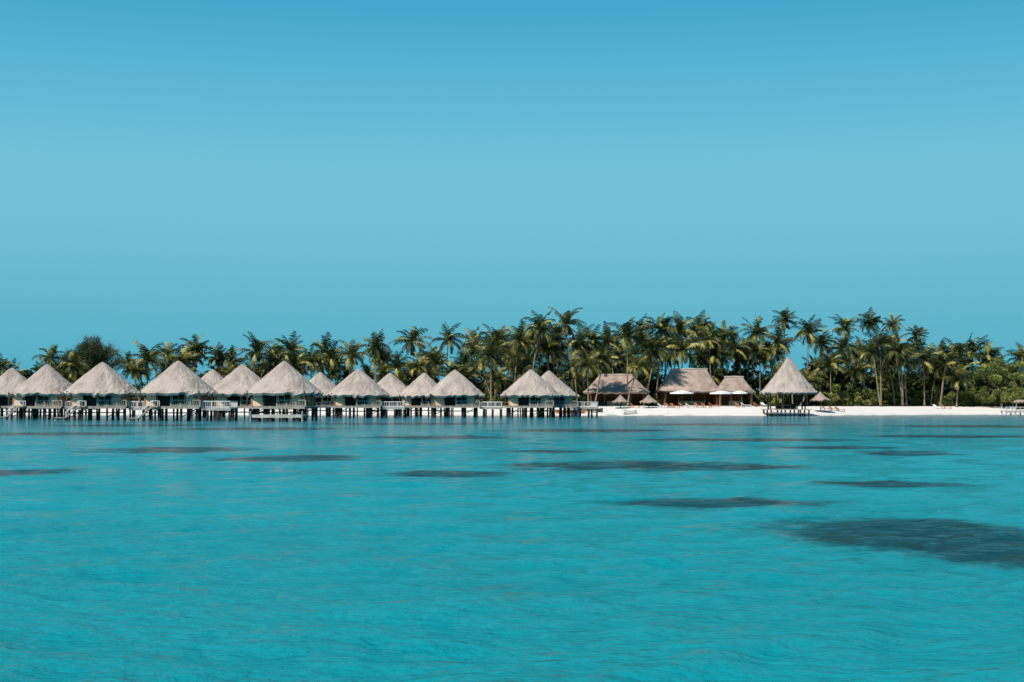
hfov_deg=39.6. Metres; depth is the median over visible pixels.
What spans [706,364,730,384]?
palm tree
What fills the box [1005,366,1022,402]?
palm tree
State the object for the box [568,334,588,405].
palm tree
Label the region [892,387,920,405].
bush
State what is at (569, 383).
palm tree
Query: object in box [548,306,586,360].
palm tree
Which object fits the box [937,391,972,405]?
bush
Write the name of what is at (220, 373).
palm tree
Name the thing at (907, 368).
palm tree
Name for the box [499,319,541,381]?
palm tree
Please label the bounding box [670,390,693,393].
white parasol
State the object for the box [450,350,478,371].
palm tree
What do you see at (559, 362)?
palm tree
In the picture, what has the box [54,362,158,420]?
overwater bungalow
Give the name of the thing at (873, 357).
palm tree
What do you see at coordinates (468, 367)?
palm tree
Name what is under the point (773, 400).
bush
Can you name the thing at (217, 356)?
palm tree
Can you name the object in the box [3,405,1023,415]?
beach ground
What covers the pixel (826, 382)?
palm tree
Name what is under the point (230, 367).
palm tree
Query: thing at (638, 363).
palm tree
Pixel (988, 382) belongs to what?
palm tree
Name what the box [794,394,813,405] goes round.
bush
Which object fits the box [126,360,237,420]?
overwater bungalow
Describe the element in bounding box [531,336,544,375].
palm tree
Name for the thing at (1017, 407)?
boat dock
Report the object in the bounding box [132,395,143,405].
bush
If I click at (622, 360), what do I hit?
palm tree
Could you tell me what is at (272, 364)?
palm tree
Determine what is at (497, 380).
palm tree
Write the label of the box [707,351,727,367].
palm tree
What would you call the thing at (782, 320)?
palm tree
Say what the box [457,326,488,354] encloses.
palm tree
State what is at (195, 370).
palm tree
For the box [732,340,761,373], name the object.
palm tree
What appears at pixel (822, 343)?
palm tree
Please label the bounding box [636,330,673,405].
palm tree
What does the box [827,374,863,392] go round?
broadleaf tree
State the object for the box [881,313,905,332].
palm tree
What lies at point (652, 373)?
palm tree
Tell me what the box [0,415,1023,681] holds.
lagoon water
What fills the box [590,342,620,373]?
palm tree
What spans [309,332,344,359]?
palm tree
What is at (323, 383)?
overwater bungalow
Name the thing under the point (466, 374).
palm tree
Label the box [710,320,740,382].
palm tree
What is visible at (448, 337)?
palm tree
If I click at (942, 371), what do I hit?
palm tree
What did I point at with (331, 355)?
palm tree
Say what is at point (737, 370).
broadleaf tree
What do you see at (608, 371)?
palm tree
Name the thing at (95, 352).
ironwood tree
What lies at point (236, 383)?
overwater bungalow
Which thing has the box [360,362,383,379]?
palm tree
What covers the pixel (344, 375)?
palm tree
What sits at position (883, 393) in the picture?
bush
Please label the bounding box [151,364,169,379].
palm tree
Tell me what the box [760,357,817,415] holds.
thatched pavilion
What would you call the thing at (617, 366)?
palm tree
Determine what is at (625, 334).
palm tree
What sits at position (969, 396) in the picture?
bush
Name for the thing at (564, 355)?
palm tree
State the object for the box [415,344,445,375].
palm tree
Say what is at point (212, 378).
overwater bungalow
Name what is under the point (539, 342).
palm tree
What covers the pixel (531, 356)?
palm tree
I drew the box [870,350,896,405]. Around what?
palm tree
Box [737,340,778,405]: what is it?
palm tree
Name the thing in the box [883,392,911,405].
bush
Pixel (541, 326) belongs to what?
palm tree
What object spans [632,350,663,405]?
palm tree
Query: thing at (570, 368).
palm tree
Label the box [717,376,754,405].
thatched building
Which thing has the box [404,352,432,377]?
palm tree
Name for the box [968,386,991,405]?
bush
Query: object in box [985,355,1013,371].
palm tree
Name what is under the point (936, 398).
bush
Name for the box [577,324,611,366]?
palm tree
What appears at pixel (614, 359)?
palm tree
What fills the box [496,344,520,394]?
palm tree
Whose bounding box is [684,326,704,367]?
palm tree
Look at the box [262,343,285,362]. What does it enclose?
palm tree
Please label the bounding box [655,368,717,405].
thatched building
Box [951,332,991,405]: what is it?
palm tree
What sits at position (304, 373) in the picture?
palm tree
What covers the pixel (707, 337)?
palm tree
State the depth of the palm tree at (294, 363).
356.78 m
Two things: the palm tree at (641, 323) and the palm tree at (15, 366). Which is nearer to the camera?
the palm tree at (641, 323)
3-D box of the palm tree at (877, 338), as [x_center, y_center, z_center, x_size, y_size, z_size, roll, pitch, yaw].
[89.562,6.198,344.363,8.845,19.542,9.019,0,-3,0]
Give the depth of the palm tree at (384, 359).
380.63 m
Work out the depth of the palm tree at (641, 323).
369.67 m
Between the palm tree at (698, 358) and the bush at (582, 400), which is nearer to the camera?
the bush at (582, 400)
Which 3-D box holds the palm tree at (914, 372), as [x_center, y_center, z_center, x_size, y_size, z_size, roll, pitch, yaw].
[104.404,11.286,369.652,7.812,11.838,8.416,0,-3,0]
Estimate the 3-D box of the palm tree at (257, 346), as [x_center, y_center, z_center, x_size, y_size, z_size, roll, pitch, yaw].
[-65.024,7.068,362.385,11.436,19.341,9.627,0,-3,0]
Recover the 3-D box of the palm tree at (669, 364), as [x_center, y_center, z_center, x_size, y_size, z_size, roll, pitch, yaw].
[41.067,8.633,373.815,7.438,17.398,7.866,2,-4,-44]
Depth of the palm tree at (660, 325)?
363.08 m
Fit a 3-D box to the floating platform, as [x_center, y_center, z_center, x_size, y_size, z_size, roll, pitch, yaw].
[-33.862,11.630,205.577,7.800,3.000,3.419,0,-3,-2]
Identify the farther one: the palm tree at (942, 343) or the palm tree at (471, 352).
the palm tree at (942, 343)
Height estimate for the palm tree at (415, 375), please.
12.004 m
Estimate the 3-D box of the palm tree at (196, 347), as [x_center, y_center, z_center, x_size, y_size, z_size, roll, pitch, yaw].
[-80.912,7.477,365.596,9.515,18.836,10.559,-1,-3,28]
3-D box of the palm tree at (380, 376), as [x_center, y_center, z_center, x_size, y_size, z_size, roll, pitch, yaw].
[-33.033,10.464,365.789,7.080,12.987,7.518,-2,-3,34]
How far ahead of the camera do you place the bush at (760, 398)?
340.30 m
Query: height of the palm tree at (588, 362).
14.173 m
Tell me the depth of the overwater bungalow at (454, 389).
268.78 m
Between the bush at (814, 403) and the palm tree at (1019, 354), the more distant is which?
the palm tree at (1019, 354)
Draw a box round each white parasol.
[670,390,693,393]
[710,391,732,405]
[731,391,747,405]
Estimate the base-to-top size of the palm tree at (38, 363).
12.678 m
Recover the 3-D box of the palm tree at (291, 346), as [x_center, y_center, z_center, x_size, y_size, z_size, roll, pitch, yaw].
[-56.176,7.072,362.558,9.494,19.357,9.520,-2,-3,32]
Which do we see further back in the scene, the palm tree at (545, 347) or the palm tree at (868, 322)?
the palm tree at (868, 322)
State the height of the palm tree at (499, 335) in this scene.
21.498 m
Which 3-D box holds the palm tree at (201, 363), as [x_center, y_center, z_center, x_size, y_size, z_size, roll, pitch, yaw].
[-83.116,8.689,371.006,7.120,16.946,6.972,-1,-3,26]
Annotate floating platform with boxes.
[249,411,305,421]
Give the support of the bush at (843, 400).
on the beach ground
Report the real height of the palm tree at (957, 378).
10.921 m
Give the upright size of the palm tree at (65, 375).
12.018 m
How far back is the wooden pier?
294.88 m
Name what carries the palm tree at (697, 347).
on the beach ground
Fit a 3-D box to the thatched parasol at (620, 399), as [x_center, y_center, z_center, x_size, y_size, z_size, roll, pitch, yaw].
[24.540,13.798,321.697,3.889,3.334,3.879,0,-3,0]
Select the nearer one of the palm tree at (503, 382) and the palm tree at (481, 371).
the palm tree at (481, 371)
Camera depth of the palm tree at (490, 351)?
337.66 m
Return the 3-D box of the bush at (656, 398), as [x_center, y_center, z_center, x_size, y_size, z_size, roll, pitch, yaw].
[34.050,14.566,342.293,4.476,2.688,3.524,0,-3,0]
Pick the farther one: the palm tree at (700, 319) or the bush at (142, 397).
the palm tree at (700, 319)
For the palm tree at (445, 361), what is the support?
on the beach ground
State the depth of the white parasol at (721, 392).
328.17 m
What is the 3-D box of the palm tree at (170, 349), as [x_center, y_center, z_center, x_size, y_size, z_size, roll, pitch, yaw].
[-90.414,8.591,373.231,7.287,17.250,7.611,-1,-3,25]
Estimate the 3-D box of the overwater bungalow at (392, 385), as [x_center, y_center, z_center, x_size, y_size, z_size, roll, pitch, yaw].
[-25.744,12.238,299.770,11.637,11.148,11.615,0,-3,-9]
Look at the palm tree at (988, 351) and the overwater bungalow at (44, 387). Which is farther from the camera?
the palm tree at (988, 351)
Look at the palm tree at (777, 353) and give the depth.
351.65 m
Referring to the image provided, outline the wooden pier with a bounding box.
[85,402,577,417]
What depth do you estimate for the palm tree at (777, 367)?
346.40 m
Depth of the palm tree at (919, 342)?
368.43 m
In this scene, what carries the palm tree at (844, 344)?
on the beach ground
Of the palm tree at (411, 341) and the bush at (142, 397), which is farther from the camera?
the palm tree at (411, 341)
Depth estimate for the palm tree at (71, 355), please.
358.90 m
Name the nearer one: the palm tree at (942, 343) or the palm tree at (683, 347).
the palm tree at (683, 347)
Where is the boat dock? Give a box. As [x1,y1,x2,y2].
[1001,400,1023,414]
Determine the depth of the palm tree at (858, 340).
368.61 m
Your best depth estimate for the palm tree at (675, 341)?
375.66 m
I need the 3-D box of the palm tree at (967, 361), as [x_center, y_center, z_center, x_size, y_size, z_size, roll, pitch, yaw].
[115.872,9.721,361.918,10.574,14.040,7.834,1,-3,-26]
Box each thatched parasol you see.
[612,395,628,407]
[640,395,657,407]
[810,392,830,411]
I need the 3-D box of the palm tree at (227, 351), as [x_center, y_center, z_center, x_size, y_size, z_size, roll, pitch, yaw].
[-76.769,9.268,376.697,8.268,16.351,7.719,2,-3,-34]
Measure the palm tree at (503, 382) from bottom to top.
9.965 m
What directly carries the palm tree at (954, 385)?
on the beach ground
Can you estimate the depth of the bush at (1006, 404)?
358.20 m
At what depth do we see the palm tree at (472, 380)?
362.10 m
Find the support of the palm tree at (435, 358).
on the beach ground
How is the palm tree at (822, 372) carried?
on the beach ground
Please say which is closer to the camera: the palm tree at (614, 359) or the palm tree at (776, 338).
the palm tree at (776, 338)
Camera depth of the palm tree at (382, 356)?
377.52 m
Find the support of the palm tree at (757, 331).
on the beach ground
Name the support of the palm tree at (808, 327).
on the beach ground
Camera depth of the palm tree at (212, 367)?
369.25 m
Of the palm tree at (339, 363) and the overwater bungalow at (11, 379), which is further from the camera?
the palm tree at (339, 363)
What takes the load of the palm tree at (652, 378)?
on the beach ground
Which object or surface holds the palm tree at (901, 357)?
on the beach ground
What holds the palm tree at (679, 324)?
on the beach ground
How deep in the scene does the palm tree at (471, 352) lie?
363.99 m
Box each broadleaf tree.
[17,369,32,378]
[728,364,749,383]
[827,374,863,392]
[876,371,914,404]
[965,359,1023,407]
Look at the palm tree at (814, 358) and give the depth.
366.81 m
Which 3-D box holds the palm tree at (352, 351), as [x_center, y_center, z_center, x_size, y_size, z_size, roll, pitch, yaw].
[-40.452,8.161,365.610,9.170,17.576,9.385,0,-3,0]
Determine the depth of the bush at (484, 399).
341.30 m
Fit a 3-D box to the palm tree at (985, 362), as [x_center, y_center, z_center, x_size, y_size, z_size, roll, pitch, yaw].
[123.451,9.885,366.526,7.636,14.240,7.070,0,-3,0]
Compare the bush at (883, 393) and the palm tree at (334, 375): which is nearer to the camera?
the bush at (883, 393)
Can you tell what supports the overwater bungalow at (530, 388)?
on the lagoon water
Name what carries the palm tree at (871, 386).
on the beach ground
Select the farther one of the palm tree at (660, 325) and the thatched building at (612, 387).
the palm tree at (660, 325)
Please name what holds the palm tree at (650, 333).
on the beach ground
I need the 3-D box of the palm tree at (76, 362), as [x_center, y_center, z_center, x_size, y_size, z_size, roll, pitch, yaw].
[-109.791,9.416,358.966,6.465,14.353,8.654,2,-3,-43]
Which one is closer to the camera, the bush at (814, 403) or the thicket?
the bush at (814, 403)
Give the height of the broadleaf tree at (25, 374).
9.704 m
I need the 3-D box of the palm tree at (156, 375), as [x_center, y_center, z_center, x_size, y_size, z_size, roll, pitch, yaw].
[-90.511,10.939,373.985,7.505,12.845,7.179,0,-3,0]
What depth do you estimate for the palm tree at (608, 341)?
358.48 m
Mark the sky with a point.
(222, 171)
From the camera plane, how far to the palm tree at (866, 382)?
360.31 m
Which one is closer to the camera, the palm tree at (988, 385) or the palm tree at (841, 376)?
the palm tree at (841, 376)
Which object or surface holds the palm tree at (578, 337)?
on the beach ground
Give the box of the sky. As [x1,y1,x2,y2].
[0,0,1023,394]
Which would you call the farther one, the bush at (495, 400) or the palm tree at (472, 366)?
the palm tree at (472, 366)
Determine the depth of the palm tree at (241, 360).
370.92 m
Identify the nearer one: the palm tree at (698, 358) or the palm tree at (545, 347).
the palm tree at (545, 347)
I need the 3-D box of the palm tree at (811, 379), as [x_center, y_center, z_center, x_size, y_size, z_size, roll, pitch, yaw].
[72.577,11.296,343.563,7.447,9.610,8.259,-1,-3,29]
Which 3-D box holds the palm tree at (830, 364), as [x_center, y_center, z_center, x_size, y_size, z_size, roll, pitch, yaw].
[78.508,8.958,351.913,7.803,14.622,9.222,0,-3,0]
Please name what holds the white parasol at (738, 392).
on the beach ground
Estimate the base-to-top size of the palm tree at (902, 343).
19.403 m
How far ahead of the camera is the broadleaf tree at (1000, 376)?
351.71 m
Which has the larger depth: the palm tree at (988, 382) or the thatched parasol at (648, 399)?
the palm tree at (988, 382)
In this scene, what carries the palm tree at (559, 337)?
on the beach ground
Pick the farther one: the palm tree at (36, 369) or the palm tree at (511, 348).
the palm tree at (36, 369)
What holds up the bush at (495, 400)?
on the beach ground
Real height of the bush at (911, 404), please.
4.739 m
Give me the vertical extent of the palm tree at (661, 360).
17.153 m
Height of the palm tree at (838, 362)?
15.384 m
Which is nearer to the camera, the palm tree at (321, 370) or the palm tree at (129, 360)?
the palm tree at (321, 370)
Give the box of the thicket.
[23,366,1022,405]
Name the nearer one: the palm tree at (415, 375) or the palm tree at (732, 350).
the palm tree at (732, 350)
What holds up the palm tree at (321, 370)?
on the beach ground
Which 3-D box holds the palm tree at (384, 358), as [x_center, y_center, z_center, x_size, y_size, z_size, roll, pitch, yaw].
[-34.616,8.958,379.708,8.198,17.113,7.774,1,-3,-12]
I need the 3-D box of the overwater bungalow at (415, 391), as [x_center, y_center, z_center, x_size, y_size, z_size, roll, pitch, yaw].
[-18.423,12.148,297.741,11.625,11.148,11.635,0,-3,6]
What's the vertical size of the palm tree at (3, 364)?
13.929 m
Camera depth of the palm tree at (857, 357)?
358.17 m
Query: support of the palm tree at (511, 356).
on the beach ground
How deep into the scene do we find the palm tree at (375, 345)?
357.57 m
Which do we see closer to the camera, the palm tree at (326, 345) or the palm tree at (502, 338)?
the palm tree at (502, 338)
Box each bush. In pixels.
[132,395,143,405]
[476,393,492,405]
[483,395,504,405]
[573,395,586,405]
[649,396,662,405]
[743,394,766,405]
[765,395,781,405]
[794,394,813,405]
[809,389,826,405]
[817,392,840,405]
[827,382,856,405]
[845,388,871,405]
[853,392,879,405]
[860,389,885,405]
[882,392,892,405]
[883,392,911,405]
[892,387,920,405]
[908,391,930,405]
[915,388,940,405]
[929,386,953,404]
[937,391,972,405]
[951,386,984,405]
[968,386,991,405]
[984,393,1005,405]
[993,389,1023,405]
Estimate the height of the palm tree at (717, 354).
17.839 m
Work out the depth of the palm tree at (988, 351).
365.48 m
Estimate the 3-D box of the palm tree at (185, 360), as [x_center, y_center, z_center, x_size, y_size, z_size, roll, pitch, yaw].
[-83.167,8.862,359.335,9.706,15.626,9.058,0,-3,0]
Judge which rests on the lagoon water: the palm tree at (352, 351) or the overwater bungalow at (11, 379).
the overwater bungalow at (11, 379)
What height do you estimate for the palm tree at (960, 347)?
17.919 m
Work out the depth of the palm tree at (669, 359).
367.69 m
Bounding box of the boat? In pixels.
[622,409,636,413]
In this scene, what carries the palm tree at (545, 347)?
on the beach ground
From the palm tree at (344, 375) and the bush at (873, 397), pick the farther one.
the palm tree at (344, 375)
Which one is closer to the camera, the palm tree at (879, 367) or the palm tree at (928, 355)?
the palm tree at (928, 355)
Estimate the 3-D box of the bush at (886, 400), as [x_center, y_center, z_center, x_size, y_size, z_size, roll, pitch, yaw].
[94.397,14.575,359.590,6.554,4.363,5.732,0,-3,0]
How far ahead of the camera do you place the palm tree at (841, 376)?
354.70 m
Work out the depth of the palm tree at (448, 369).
359.22 m
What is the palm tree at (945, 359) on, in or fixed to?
on the beach ground
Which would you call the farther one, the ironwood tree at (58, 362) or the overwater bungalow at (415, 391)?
the ironwood tree at (58, 362)
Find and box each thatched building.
[583,374,649,405]
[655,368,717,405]
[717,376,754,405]
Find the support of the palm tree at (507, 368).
on the beach ground
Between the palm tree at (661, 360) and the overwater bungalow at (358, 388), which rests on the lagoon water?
the overwater bungalow at (358, 388)
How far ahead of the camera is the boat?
309.93 m
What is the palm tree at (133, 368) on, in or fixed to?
on the beach ground
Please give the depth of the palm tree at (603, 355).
330.12 m
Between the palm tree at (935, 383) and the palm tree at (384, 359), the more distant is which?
the palm tree at (384, 359)
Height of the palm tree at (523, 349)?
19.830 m
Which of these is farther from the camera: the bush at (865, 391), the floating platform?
the bush at (865, 391)
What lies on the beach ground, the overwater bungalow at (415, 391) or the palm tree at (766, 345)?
the palm tree at (766, 345)
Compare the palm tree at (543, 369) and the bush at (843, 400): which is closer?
the bush at (843, 400)
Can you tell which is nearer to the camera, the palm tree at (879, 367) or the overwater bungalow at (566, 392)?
the overwater bungalow at (566, 392)
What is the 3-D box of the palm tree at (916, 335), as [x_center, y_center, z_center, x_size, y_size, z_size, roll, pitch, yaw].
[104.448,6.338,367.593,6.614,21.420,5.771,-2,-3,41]
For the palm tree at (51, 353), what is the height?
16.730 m
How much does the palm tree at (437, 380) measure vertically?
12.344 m
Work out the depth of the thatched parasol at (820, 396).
316.69 m
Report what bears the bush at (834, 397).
on the beach ground
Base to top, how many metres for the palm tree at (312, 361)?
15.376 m
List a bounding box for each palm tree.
[0,353,14,373]
[0,358,25,375]
[30,361,44,371]
[32,344,63,365]
[33,361,43,373]
[54,362,78,383]
[56,351,88,382]
[59,350,91,380]
[116,351,138,377]
[117,358,145,405]
[128,340,167,383]
[130,360,153,400]
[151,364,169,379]
[152,358,171,376]
[155,341,181,361]
[165,345,201,370]
[174,334,213,369]
[186,350,210,372]
[190,367,201,377]
[203,342,230,366]
[204,364,225,372]
[209,346,230,369]
[214,365,229,377]
[218,358,249,376]
[220,345,249,367]
[234,331,278,371]
[236,361,259,374]
[252,357,271,378]
[258,352,289,377]
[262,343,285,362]
[267,331,308,362]
[280,348,315,373]
[290,359,310,375]
[296,346,326,379]
[307,353,329,377]
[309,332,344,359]
[317,341,345,379]
[322,361,346,384]
[327,354,351,374]
[334,366,354,382]
[337,339,371,374]
[356,329,389,381]
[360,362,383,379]
[367,346,393,363]
[369,343,394,364]
[370,357,393,382]
[372,346,393,374]
[379,351,412,379]
[388,326,433,363]
[403,365,425,378]
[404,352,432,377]
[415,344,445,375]
[421,350,449,380]
[422,349,449,381]
[423,365,444,383]
[429,321,470,374]
[435,359,463,378]
[449,362,478,378]
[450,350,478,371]
[451,362,475,373]
[453,354,474,373]
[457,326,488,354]
[459,347,505,394]
[460,335,484,387]
[460,358,480,382]
[460,369,479,386]
[469,334,506,405]
[475,323,511,370]
[478,370,511,396]
[482,370,512,397]
[484,325,509,389]
[485,367,508,397]
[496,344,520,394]
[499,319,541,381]
[499,343,529,380]
[500,356,542,379]
[501,358,528,382]
[502,330,537,359]
[503,339,532,358]
[517,346,544,372]
[522,310,566,369]
[523,324,552,376]
[529,330,567,369]
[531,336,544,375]
[535,357,567,375]
[536,362,556,375]
[539,320,572,373]
[545,341,569,375]
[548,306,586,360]
[548,341,573,364]
[556,350,595,399]
[556,367,589,391]
[566,324,599,396]
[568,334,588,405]
[571,346,607,405]
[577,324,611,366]
[586,321,621,373]
[588,341,616,356]
[588,344,619,401]
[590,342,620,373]
[591,365,622,382]
[608,317,645,399]
[610,349,623,371]
[611,349,641,373]
[615,365,635,373]
[619,341,646,361]
[625,351,659,405]
[630,313,653,379]
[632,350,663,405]
[634,326,659,384]
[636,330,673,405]
[637,342,667,394]
[638,368,662,405]
[639,313,676,405]
[639,369,665,381]
[657,340,679,405]
[660,346,678,371]
[663,333,687,367]
[666,329,701,367]
[669,310,701,367]
[684,310,715,363]
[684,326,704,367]
[688,319,727,375]
[688,338,718,361]
[689,345,716,367]
[692,342,736,381]
[694,356,730,384]
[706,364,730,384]
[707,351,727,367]
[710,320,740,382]
[719,326,757,375]
[725,350,750,375]
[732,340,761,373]
[737,316,775,381]
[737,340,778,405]
[747,340,789,376]
[759,322,799,402]
[759,343,790,405]
[760,358,785,396]
[771,307,797,402]
[789,314,826,405]
[798,366,823,405]
[799,368,824,405]
[800,356,825,374]
[801,354,823,405]
[805,330,838,397]
[815,348,845,390]
[815,370,832,389]
[818,346,847,370]
[819,368,849,405]
[821,333,863,388]
[826,363,851,404]
[828,314,862,352]
[840,354,871,405]
[844,345,877,405]
[846,335,869,355]
[853,307,884,375]
[854,332,896,406]
[854,368,879,405]
[863,326,896,406]
[863,380,884,388]
[869,359,895,373]
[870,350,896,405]
[877,328,917,405]
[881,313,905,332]
[883,344,924,405]
[887,344,916,405]
[888,331,912,388]
[904,325,929,377]
[905,366,929,405]
[906,337,931,379]
[910,339,942,405]
[912,371,950,392]
[917,354,953,405]
[928,346,955,388]
[929,340,953,386]
[929,353,958,405]
[931,347,964,403]
[941,337,976,405]
[942,363,977,406]
[945,367,971,391]
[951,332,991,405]
[951,353,980,385]
[966,341,1004,371]
[969,375,994,387]
[976,352,1005,371]
[976,377,1004,405]
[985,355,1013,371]
[1005,342,1023,362]
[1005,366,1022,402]
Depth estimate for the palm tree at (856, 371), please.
352.55 m
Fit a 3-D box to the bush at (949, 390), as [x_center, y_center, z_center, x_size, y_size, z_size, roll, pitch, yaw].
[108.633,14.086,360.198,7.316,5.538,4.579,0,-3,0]
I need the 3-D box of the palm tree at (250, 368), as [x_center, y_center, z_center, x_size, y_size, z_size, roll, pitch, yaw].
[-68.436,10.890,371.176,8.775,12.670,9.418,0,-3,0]
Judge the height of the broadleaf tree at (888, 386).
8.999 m
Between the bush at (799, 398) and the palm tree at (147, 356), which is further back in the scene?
the palm tree at (147, 356)
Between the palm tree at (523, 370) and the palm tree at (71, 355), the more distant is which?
the palm tree at (71, 355)
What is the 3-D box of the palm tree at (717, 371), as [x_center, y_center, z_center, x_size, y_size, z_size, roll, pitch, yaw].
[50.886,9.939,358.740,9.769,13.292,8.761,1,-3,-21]
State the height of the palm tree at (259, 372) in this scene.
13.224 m
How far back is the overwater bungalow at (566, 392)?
275.82 m
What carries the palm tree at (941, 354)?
on the beach ground
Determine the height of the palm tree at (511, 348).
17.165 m
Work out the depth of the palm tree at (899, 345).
348.82 m
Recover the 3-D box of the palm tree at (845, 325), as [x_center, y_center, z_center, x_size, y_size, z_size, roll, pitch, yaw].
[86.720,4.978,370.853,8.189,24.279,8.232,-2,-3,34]
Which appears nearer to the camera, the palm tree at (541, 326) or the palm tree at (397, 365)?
the palm tree at (541, 326)
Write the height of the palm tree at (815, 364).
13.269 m
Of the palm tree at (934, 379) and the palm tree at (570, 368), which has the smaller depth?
the palm tree at (570, 368)
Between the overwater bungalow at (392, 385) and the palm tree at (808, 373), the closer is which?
the overwater bungalow at (392, 385)
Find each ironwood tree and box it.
[49,348,75,383]
[61,333,128,378]
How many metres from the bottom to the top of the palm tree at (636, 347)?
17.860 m
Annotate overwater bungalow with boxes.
[0,368,63,417]
[3,364,100,419]
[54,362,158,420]
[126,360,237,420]
[190,369,234,417]
[211,364,296,419]
[244,361,322,420]
[297,372,342,416]
[326,368,406,417]
[371,373,411,415]
[399,373,446,415]
[424,370,502,416]
[500,369,561,417]
[524,370,598,416]
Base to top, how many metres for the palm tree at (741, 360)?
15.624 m
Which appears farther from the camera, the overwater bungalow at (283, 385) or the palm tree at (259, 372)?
the palm tree at (259, 372)
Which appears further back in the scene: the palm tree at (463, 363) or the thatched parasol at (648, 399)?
the palm tree at (463, 363)
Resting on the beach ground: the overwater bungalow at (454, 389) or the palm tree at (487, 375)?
the palm tree at (487, 375)
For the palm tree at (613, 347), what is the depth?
366.24 m
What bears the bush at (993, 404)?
on the beach ground
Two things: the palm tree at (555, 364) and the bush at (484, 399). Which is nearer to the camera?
the bush at (484, 399)
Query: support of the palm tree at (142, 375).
on the beach ground
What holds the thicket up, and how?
on the beach ground

